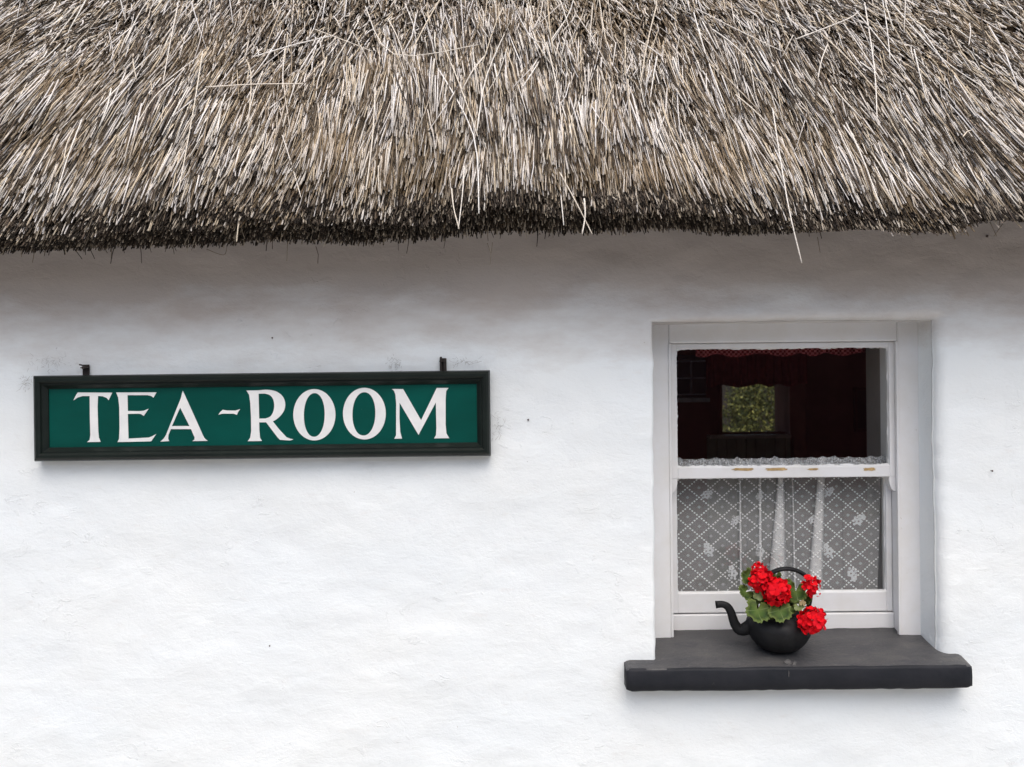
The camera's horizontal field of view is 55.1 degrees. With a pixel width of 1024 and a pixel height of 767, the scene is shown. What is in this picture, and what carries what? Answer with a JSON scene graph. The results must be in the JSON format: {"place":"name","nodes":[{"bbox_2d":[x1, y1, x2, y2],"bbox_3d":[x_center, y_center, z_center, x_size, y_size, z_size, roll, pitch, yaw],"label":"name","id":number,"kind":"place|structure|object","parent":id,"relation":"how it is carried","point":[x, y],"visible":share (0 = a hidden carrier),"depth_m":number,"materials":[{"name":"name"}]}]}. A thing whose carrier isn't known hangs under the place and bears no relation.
{"place":"outdoors","nodes":[
{"label":"outdoors","id":0,"kind":"place"},
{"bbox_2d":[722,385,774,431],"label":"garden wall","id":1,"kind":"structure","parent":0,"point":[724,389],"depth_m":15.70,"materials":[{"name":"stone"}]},
{"label":"ground","id":2,"kind":"structure","parent":0,"visible":0},
{"bbox_2d":[0,0,1023,766],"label":"cottage","id":3,"kind":"structure","parent":2,"relation":"on","point":[576,228],"depth_m":3.10,"materials":[{"name":"paint"}]},
{"bbox_2d":[33,357,490,460],"bbox_3d":[-0.779,0.079,3.068,1.422,0.311,0.052,-1,0,0],"label":"tea room sign","id":4,"kind":"object","parent":3,"relation":"attached to","point":[87,416],"visible":1,"depth_m":3.07,"materials":[{"name":"green paint"}]},
{"bbox_2d":[677,355,709,401],"bbox_3d":[1.126,-0.033,6.550,0.334,0.311,0.280,-1,0,0],"label":"window","id":5,"kind":"structure","parent":3,"relation":"attached to","point":[691,378],"depth_m":6.50,"materials":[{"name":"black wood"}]},
{"bbox_2d":[706,353,806,387],"bbox_3d":[1.635,-0.144,6.579,0.678,0.337,0.032,-1,0,0],"label":"red curtain","id":6,"kind":"object","parent":3,"relation":"hanging from","point":[769,370],"visible":0.59,"depth_m":6.58,"materials":[{"name":"fabric"}]},
{"bbox_2d":[707,384,805,463],"bbox_3d":[1.662,0.212,6.715,0.671,0.769,0.230,-1,0,0],"label":"rear window","id":7,"kind":"structure","parent":3,"relation":"in","point":[797,394],"depth_m":6.67,"materials":[{"name":"black wood"}]},
{"bbox_2d":[715,566,812,653],"bbox_3d":[0.820,0.719,3.168,0.290,0.268,0.205,-1,0,25],"label":"kettle","id":8,"kind":"object","parent":3,"relation":"on","point":[784,637],"visible":0.56,"depth_m":3.08,"materials":[{"name":"black metal"}]},
{"bbox_2d":[738,561,826,634],"bbox_3d":[0.847,0.673,3.091,0.262,0.207,0.206,-1,0,0],"label":"geranium","id":9,"kind":"object","parent":8,"relation":"in","point":[777,597],"visible":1,"depth_m":3.07,"materials":[{"name":"red plant"}]},
{"bbox_2d":[695,348,864,356],"bbox_3d":[0.961,-0.136,3.519,0.607,0.080,0.014,-1,0,0],"label":"gingham pelmet","id":10,"kind":"object","parent":3,"relation":"attached to","point":[778,352],"visible":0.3,"depth_m":3.52,"materials":[{"name":"red fabric"}]},
{"bbox_2d":[677,456,884,590],"bbox_3d":[0.923,0.497,3.347,0.734,0.500,0.026,-1,0,0],"label":"lace curtain","id":11,"kind":"object","parent":3,"relation":"hanging from","point":[759,546],"visible":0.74,"depth_m":3.35,"materials":[{"name":"white fabric"}]},
{"bbox_2d":[624,322,971,691],"bbox_3d":[0.882,0.350,3.212,1.070,1.196,0.376,-1,0,0],"label":"sash window","id":12,"kind":"structure","parent":3,"relation":"in","point":[872,638],"depth_m":3.24,"materials":[{"name":"white paint"}]},
{"bbox_2d":[722,384,774,431],"bbox_3d":[3.494,0.616,12.581,1.755,2.042,1.607,-1,0,0],"label":"garden bush","id":13,"kind":"object","parent":2,"relation":"on","point":[753,410],"visible":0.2,"depth_m":12.36,"materials":[{"name":"green plant"}]}
]}

